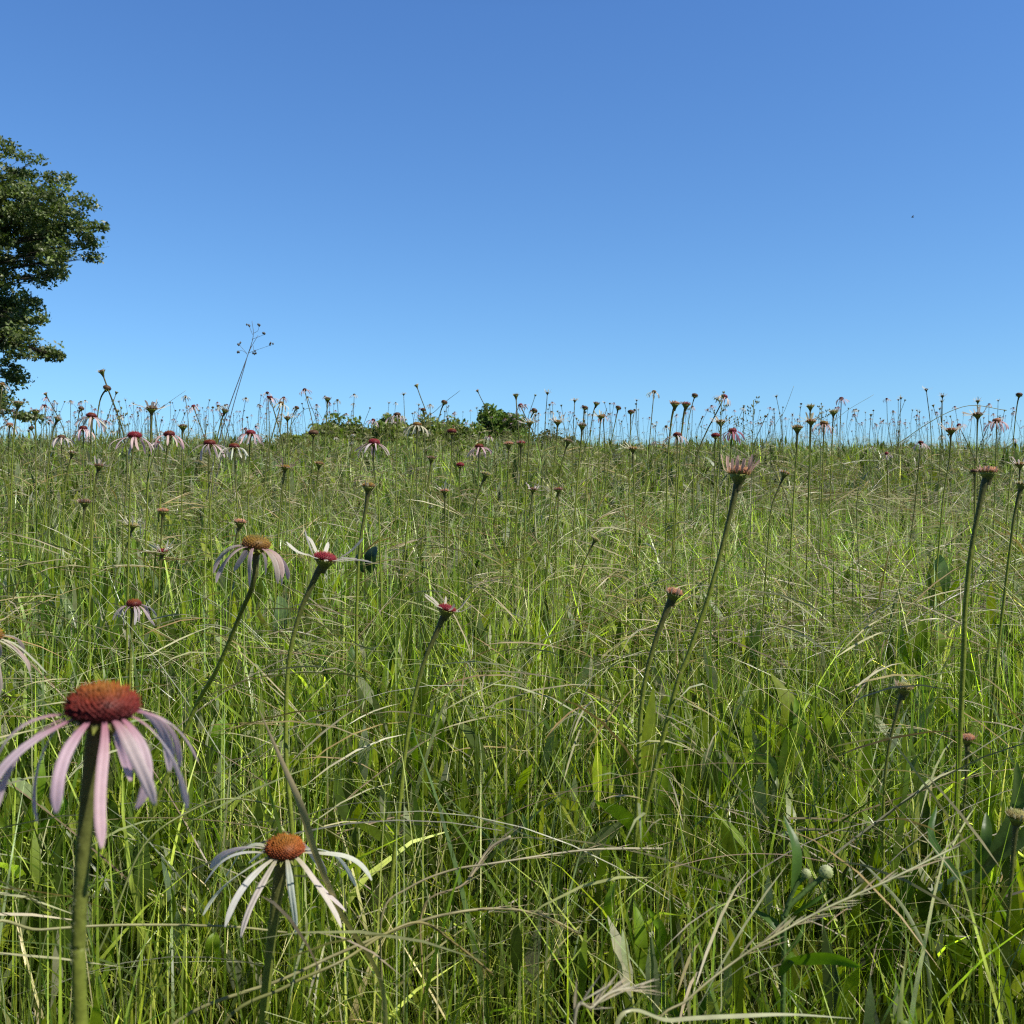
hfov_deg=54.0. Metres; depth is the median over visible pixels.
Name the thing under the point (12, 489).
coneflower
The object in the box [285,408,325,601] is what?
grass stalk
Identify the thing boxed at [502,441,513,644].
coneflower
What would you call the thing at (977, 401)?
coneflower
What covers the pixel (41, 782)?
leafy plant
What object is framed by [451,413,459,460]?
coneflower
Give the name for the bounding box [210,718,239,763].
leafy plant
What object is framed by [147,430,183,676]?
coneflower
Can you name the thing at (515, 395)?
coneflower
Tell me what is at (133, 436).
coneflower
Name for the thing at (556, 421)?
coneflower
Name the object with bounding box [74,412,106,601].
coneflower
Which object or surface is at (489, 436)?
coneflower
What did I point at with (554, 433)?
shrub
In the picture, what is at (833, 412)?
coneflower
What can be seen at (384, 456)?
coneflower
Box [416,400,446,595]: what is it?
coneflower
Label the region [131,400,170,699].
coneflower
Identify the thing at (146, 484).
coneflower
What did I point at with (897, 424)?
coneflower
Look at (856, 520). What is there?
grass stalk
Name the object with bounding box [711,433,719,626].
coneflower
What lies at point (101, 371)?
coneflower
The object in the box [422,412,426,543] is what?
coneflower
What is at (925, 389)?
coneflower
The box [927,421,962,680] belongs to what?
coneflower
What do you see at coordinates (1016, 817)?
coneflower
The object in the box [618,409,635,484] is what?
coneflower
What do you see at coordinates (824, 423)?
coneflower
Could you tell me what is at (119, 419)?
panicle grass
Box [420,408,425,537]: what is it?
coneflower
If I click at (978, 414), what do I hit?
coneflower
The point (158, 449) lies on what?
coneflower
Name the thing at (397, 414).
coneflower
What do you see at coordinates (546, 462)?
coneflower
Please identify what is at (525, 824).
leafy plant
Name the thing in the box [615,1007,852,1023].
grass stalk
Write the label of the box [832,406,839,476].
coneflower
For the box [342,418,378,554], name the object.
coneflower
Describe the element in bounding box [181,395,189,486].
coneflower
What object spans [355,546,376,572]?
leafy plant
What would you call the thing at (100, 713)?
coneflower
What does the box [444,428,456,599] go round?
coneflower
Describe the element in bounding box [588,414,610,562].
coneflower
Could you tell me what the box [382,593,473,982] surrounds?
coneflower
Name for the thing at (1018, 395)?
coneflower
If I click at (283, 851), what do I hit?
coneflower
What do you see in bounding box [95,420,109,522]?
coneflower
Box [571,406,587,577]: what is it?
coneflower
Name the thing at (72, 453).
coneflower
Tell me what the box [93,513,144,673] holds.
coneflower
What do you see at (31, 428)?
coneflower
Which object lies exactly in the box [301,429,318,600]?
coneflower
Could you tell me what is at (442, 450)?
coneflower
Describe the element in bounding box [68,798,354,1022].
grass stalk
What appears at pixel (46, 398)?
coneflower
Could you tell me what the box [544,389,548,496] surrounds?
coneflower
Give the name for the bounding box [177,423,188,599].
coneflower
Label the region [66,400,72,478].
coneflower
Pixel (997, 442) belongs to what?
coneflower
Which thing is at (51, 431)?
coneflower
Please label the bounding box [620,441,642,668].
coneflower
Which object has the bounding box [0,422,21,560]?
coneflower
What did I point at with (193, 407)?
coneflower
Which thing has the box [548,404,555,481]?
coneflower
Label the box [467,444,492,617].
coneflower
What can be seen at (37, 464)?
coneflower
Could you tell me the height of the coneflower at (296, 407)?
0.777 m
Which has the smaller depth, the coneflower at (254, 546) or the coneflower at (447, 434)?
the coneflower at (254, 546)
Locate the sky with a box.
[0,0,1023,453]
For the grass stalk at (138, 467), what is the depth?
2.20 m
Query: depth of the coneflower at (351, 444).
4.49 m
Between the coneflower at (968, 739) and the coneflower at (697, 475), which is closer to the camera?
the coneflower at (968, 739)
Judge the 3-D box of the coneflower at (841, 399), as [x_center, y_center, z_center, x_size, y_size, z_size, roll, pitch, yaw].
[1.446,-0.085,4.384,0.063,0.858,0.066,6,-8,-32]
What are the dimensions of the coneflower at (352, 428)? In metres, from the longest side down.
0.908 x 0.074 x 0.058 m
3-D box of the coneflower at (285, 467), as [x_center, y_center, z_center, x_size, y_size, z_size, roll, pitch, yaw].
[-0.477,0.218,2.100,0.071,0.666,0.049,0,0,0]
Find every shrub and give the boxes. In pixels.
[272,432,340,447]
[294,413,380,448]
[352,412,415,452]
[397,412,501,453]
[531,427,585,445]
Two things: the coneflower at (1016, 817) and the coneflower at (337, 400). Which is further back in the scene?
the coneflower at (337, 400)
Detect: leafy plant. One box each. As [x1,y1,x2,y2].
[0,752,66,838]
[154,883,220,968]
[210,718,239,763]
[256,596,290,636]
[318,645,354,688]
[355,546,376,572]
[410,714,444,935]
[506,795,529,1018]
[604,881,665,975]
[641,686,692,858]
[647,973,731,1023]
[700,741,736,797]
[748,752,778,803]
[770,673,804,763]
[778,952,860,975]
[895,614,945,667]
[926,554,949,609]
[928,761,1023,886]
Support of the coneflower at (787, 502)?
on the meadow ground at (442, 906)
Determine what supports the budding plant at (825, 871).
on the meadow ground at (442, 906)
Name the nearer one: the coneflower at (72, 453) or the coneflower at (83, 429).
the coneflower at (72, 453)
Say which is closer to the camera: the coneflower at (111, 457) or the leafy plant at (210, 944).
the leafy plant at (210, 944)
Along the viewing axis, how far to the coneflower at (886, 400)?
8.23 m
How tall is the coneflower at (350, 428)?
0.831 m
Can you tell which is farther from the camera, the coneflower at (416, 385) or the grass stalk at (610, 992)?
the coneflower at (416, 385)
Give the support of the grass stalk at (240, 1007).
on the meadow ground at (442, 906)
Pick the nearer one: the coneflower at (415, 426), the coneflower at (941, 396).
the coneflower at (415, 426)
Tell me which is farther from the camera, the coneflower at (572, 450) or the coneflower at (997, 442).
the coneflower at (997, 442)
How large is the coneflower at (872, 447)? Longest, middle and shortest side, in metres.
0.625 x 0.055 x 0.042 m
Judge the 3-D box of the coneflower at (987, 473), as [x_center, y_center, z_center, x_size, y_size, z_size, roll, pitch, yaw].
[0.505,0.298,1.105,0.057,0.700,0.027,0,0,18]
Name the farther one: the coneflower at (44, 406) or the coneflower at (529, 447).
the coneflower at (529, 447)
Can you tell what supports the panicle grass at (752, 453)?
on the meadow ground at (442, 906)
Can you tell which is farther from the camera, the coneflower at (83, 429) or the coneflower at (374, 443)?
the coneflower at (83, 429)
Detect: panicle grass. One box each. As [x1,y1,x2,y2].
[96,407,130,647]
[700,391,737,638]
[735,396,767,634]
[815,402,836,613]
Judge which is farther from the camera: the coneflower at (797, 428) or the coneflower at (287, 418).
the coneflower at (287, 418)
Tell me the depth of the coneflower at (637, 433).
8.38 m
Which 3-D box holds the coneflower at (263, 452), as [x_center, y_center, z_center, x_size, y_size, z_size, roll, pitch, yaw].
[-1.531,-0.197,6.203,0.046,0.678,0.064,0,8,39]
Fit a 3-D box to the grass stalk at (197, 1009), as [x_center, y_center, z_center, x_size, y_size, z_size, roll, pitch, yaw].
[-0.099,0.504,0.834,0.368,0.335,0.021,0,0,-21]
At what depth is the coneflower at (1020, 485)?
1.70 m
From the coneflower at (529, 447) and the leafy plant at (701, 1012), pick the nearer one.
the leafy plant at (701, 1012)
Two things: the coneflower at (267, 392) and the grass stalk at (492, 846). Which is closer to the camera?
the grass stalk at (492, 846)
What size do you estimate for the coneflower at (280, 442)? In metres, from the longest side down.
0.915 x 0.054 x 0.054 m
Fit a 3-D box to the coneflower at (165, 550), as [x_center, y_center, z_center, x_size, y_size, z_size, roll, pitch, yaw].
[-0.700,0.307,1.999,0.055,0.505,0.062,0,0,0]
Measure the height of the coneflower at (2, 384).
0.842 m
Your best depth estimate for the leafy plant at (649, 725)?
1.34 m
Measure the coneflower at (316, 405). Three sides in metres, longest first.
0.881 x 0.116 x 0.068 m
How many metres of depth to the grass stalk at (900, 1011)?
0.64 m
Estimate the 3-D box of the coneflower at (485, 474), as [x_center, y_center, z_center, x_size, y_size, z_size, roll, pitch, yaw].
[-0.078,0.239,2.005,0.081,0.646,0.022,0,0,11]
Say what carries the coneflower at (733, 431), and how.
on the meadow ground at (442, 906)
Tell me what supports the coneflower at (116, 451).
on the meadow ground at (442, 906)
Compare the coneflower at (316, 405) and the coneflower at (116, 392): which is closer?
the coneflower at (116, 392)
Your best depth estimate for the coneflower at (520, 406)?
3.82 m
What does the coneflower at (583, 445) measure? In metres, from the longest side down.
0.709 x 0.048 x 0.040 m
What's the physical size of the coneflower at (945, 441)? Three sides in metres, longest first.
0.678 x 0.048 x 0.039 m
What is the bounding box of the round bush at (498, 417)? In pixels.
[476,403,531,443]
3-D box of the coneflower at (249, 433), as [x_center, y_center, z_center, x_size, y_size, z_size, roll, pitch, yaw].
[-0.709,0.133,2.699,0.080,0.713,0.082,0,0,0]
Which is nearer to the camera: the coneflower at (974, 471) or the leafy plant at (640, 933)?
the leafy plant at (640, 933)
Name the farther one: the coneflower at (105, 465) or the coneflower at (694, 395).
the coneflower at (105, 465)
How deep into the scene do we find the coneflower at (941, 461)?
5.73 m
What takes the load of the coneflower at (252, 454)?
on the meadow ground at (442, 906)
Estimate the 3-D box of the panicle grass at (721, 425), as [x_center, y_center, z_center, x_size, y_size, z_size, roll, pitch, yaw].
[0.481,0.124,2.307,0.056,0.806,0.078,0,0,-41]
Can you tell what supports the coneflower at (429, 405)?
on the meadow ground at (442, 906)
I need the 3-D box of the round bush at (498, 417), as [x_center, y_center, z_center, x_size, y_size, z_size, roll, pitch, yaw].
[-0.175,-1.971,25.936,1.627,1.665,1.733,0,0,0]
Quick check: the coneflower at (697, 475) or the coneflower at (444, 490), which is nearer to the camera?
the coneflower at (444, 490)
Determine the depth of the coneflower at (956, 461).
6.05 m
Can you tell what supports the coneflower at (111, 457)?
on the meadow ground at (442, 906)
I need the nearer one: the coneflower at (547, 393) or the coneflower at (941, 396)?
the coneflower at (941, 396)
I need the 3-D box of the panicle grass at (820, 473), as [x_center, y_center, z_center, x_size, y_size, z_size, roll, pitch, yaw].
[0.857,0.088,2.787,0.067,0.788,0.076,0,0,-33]
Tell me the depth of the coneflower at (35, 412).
2.60 m
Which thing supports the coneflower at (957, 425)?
on the meadow ground at (442, 906)
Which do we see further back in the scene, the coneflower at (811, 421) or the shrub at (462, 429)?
the shrub at (462, 429)
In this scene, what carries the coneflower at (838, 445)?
on the meadow ground at (442, 906)
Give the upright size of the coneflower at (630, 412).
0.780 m
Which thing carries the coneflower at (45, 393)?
on the meadow ground at (442, 906)
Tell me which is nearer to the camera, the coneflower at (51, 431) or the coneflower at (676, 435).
the coneflower at (676, 435)
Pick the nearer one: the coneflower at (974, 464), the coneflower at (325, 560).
the coneflower at (325, 560)
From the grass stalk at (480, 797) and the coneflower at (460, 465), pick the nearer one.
the grass stalk at (480, 797)
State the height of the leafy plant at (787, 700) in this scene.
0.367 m
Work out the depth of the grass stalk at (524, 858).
0.98 m
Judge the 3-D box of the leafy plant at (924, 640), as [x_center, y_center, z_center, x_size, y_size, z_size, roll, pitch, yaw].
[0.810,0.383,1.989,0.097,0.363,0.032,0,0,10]
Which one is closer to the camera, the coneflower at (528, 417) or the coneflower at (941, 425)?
the coneflower at (941, 425)
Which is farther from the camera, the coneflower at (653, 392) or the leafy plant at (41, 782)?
the coneflower at (653, 392)
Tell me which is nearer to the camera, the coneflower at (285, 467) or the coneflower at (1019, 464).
the coneflower at (285, 467)
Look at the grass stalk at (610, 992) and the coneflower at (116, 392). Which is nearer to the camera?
the grass stalk at (610, 992)
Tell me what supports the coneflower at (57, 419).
on the meadow ground at (442, 906)
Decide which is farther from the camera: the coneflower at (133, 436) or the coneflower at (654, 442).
the coneflower at (654, 442)
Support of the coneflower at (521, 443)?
on the meadow ground at (442, 906)
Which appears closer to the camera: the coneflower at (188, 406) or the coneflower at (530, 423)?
the coneflower at (530, 423)
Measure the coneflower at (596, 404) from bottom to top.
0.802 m
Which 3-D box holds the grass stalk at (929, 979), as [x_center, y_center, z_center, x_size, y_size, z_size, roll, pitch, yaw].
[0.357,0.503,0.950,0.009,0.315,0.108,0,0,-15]
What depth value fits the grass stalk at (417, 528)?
2.20 m
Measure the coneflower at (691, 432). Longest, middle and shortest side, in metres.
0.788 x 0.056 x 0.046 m
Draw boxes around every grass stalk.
[0,919,286,933]
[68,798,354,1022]
[138,390,185,533]
[173,904,590,1023]
[224,921,496,1023]
[259,710,387,1023]
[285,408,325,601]
[379,841,672,1012]
[416,392,457,668]
[419,824,522,1023]
[441,689,579,980]
[567,969,665,1023]
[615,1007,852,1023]
[656,834,972,1023]
[770,386,793,662]
[810,395,872,657]
[856,405,1006,724]
[859,859,931,1023]
[897,941,907,1023]
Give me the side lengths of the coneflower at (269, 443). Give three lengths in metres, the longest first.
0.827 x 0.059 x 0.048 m
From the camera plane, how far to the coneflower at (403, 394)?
7.46 m
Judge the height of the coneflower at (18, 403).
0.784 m
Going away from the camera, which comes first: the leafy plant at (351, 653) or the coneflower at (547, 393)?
the leafy plant at (351, 653)
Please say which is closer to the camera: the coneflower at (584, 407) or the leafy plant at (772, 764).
the leafy plant at (772, 764)
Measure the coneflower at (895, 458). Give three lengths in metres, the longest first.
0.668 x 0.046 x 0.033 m
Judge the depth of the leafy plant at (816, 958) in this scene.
0.70 m
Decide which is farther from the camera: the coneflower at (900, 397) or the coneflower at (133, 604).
the coneflower at (900, 397)
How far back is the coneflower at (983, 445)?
6.33 m
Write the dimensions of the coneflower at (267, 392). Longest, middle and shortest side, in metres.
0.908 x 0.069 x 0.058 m
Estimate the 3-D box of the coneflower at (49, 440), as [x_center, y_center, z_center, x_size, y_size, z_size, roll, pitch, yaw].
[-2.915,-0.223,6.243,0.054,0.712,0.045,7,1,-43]
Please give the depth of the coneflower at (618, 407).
3.30 m
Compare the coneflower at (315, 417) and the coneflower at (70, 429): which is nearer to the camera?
the coneflower at (315, 417)
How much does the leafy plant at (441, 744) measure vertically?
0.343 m
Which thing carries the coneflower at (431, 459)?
on the meadow ground at (442, 906)
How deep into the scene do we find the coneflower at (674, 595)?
1.10 m
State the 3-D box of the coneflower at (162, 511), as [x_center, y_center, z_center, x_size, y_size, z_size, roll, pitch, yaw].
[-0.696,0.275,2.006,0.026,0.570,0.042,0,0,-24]
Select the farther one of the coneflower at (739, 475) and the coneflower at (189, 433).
the coneflower at (189, 433)
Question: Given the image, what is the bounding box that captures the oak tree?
[0,135,110,428]
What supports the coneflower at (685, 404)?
on the meadow ground at (442, 906)
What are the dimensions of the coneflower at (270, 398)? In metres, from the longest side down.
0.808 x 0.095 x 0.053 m
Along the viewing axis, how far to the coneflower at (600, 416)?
3.00 m
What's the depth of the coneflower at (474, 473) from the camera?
4.26 m
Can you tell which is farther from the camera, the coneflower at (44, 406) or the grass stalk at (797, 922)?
the coneflower at (44, 406)
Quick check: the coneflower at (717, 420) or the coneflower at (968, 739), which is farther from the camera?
the coneflower at (717, 420)
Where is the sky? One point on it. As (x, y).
(619, 202)
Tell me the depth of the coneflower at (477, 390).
6.05 m
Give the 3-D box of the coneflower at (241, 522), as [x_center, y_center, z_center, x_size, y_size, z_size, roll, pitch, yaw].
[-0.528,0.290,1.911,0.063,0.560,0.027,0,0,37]
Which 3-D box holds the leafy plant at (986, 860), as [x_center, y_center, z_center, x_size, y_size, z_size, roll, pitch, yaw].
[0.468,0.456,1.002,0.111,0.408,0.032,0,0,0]
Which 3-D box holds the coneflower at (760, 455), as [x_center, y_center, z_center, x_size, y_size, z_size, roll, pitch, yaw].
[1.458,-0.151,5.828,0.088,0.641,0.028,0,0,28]
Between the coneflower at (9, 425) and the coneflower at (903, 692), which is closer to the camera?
the coneflower at (903, 692)
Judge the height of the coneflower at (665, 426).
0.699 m
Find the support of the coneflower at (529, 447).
on the meadow ground at (442, 906)
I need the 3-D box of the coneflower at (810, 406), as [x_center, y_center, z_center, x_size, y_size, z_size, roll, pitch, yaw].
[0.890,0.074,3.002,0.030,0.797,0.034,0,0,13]
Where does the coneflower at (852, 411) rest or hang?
on the meadow ground at (442, 906)
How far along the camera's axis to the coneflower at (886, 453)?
3.92 m
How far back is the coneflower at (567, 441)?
2.20 m
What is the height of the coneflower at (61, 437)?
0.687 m
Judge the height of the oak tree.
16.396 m
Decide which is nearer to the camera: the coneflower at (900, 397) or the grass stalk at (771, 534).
the grass stalk at (771, 534)
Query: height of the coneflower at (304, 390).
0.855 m
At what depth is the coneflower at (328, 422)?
9.99 m
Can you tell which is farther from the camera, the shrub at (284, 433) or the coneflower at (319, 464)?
the shrub at (284, 433)
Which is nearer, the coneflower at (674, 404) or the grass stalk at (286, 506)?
the grass stalk at (286, 506)
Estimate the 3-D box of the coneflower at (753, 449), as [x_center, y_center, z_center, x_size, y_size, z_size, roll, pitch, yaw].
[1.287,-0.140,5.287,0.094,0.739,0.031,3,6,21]
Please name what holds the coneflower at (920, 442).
on the meadow ground at (442, 906)
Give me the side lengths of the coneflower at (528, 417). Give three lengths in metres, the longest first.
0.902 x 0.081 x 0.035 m
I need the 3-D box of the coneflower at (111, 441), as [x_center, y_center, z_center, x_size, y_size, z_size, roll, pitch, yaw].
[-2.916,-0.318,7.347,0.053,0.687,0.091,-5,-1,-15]
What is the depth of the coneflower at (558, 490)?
2.20 m
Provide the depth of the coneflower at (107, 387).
2.60 m
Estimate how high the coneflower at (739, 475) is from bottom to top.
0.712 m
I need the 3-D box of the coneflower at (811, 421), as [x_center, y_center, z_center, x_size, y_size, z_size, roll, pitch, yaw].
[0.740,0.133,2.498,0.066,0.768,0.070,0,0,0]
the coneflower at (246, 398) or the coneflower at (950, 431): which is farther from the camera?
the coneflower at (246, 398)
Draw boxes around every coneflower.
[0,382,13,561]
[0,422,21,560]
[0,433,5,481]
[0,440,21,549]
[0,628,46,693]
[0,678,197,1023]
[7,399,24,665]
[27,429,45,509]
[28,426,49,567]
[30,408,40,610]
[37,400,56,487]
[38,415,61,594]
[39,404,60,535]
[40,397,49,493]
[43,420,53,499]
[44,392,74,519]
[51,434,74,595]
[53,422,57,478]
[55,406,83,562]
[59,450,76,613]
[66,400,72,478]
[73,425,94,592]
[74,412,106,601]
[77,498,91,634]
[87,455,111,671]
[91,384,111,593]
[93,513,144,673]
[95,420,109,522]
[96,368,127,576]
[98,391,118,499]
[100,535,289,977]
[101,425,108,484]
[107,421,112,485]
[108,431,120,497]
[108,431,153,685]
[112,416,123,499]
[113,598,156,719]
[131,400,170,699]
[144,540,173,681]
[146,441,163,557]
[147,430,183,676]
[153,402,159,505]
[157,508,169,682]
[176,405,189,476]
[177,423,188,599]
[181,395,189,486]
[186,405,207,530]
[186,419,197,475]
[189,439,228,666]
[201,407,229,621]
[202,833,371,1023]
[211,406,213,495]
[215,405,232,494]
[217,443,247,661]
[226,518,247,654]
[234,429,263,579]
[240,427,247,516]
[242,397,248,479]
[246,416,255,484]
[254,426,268,496]
[261,401,288,535]
[263,391,271,497]
[263,396,273,520]
[263,396,284,524]
[273,457,297,656]
[277,412,295,602]
[278,396,286,480]
[279,397,289,483]
[282,406,298,557]
[283,531,371,1023]
[299,388,314,513]
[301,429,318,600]
[305,396,320,479]
[307,461,323,587]
[313,404,319,469]
[321,397,331,579]
[322,396,332,459]
[329,399,340,485]
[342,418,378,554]
[349,442,363,510]
[350,394,357,471]
[350,403,354,460]
[354,438,389,657]
[355,481,377,735]
[376,413,393,506]
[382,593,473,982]
[385,412,407,614]
[398,421,430,643]
[401,392,409,492]
[415,383,437,529]
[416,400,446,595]
[418,456,435,587]
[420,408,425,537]
[422,404,433,490]
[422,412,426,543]
[431,480,451,632]
[436,417,450,498]
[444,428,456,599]
[446,407,447,453]
[450,425,454,492]
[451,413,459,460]
[456,462,463,590]
[458,471,491,684]
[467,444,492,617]
[473,432,481,526]
[476,389,497,483]
[484,435,497,522]
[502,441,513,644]
[505,394,519,574]
[508,408,536,593]
[511,440,525,612]
[515,403,542,540]
[517,415,539,664]
[517,482,542,668]
[522,394,536,460]
[522,413,535,488]
[538,438,573,641]
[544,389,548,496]
[545,412,568,574]
[546,432,549,486]
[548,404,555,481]
[551,487,562,675]
[568,423,586,625]
[568,536,599,703]
[569,398,578,529]
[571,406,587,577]
[579,402,599,608]
[582,419,586,483]
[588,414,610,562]
[593,409,610,601]
[596,406,620,571]
[607,454,759,1015]
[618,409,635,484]
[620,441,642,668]
[627,409,633,572]
[630,585,684,966]
[634,399,644,469]
[642,390,659,528]
[651,441,655,491]
[662,425,669,509]
[663,400,680,609]
[663,432,687,638]
[672,401,690,586]
[674,393,697,583]
[687,406,694,469]
[688,394,730,579]
[695,436,697,500]
[705,415,734,635]
[710,405,719,498]
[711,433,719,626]
[719,427,744,614]
[752,415,767,513]
[756,470,789,707]
[759,431,769,485]
[769,460,793,591]
[775,395,786,482]
[785,424,802,658]
[798,412,822,637]
[805,403,814,596]
[812,420,835,622]
[827,409,838,580]
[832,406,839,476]
[835,397,848,533]
[835,408,841,483]
[851,409,856,475]
[869,414,871,501]
[869,446,879,512]
[880,451,892,540]
[881,680,914,930]
[883,398,895,472]
[886,430,899,497]
[894,399,905,457]
[897,395,901,478]
[906,440,929,594]
[922,386,931,511]
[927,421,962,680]
[932,404,940,484]
[938,393,946,507]
[938,397,945,496]
[938,435,945,507]
[944,422,948,472]
[947,434,960,505]
[949,465,998,934]
[956,423,992,544]
[959,732,978,864]
[962,405,987,587]
[970,469,977,639]
[972,421,991,521]
[973,397,982,525]
[975,406,990,507]
[984,418,1008,584]
[988,479,1023,751]
[997,417,1002,478]
[997,807,1023,1023]
[1000,392,1022,601]
[1006,456,1023,633]
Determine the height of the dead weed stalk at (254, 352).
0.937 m
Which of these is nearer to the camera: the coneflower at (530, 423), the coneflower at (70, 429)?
the coneflower at (530, 423)
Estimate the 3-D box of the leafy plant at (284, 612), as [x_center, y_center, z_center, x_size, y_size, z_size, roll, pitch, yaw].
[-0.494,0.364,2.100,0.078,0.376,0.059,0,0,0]
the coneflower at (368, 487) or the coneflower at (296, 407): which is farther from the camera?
the coneflower at (296, 407)
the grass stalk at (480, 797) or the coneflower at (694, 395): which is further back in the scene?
the coneflower at (694, 395)
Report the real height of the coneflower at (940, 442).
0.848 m
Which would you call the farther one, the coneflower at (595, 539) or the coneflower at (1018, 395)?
the coneflower at (1018, 395)
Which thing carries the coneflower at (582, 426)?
on the meadow ground at (442, 906)
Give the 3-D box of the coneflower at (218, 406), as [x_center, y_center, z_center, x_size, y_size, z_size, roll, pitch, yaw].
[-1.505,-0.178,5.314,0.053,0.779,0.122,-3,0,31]
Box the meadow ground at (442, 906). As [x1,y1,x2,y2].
[2,454,996,1023]
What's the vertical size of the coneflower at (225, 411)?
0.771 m
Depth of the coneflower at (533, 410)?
3.00 m
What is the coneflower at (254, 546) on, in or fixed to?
on the meadow ground at (442, 906)
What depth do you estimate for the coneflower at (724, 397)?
3.16 m
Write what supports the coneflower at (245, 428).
on the meadow ground at (442, 906)
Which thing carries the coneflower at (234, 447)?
on the meadow ground at (442, 906)
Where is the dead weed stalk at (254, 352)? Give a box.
[206,323,273,499]
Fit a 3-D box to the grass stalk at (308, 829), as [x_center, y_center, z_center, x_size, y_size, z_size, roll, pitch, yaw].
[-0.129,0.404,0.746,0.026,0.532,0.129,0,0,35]
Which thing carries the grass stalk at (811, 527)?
on the meadow ground at (442, 906)
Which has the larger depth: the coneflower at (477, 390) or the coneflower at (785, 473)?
the coneflower at (477, 390)
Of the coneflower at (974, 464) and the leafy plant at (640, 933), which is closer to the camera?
the leafy plant at (640, 933)
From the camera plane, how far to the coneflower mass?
12.82 m
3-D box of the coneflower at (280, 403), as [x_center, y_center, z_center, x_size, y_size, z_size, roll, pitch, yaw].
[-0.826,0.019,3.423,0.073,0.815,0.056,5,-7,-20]
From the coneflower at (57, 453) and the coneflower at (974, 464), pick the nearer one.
the coneflower at (974, 464)
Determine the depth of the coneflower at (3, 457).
6.33 m
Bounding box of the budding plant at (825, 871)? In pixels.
[751,817,833,1023]
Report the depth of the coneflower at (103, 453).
6.49 m
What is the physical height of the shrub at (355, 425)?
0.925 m
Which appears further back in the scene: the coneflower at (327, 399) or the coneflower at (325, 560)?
the coneflower at (327, 399)
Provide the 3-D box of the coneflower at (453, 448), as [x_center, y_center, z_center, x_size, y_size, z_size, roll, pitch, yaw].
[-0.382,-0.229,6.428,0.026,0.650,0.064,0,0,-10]
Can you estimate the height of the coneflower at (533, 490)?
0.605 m
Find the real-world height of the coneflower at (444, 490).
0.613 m
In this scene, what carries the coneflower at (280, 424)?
on the meadow ground at (442, 906)
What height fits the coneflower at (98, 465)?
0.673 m
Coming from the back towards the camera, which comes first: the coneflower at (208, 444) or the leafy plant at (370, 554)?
the leafy plant at (370, 554)
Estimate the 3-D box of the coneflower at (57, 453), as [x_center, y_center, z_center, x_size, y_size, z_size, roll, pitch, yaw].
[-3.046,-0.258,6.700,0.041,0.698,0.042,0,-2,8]
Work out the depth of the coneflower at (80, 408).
3.20 m
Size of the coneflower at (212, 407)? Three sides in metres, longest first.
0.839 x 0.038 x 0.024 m
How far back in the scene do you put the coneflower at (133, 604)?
1.65 m
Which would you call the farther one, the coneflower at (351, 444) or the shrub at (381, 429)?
the shrub at (381, 429)
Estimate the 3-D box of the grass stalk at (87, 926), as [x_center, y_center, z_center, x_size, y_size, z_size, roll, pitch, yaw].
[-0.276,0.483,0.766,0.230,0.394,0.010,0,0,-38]
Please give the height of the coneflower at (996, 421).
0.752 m
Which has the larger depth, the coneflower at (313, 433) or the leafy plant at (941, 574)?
the coneflower at (313, 433)
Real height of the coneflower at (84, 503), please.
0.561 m
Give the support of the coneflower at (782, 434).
on the meadow ground at (442, 906)
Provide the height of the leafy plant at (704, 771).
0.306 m
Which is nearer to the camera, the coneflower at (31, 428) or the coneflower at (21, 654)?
the coneflower at (21, 654)
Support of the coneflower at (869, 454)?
on the meadow ground at (442, 906)
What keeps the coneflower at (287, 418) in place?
on the meadow ground at (442, 906)
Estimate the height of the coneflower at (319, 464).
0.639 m
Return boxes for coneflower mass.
[0,398,1023,467]

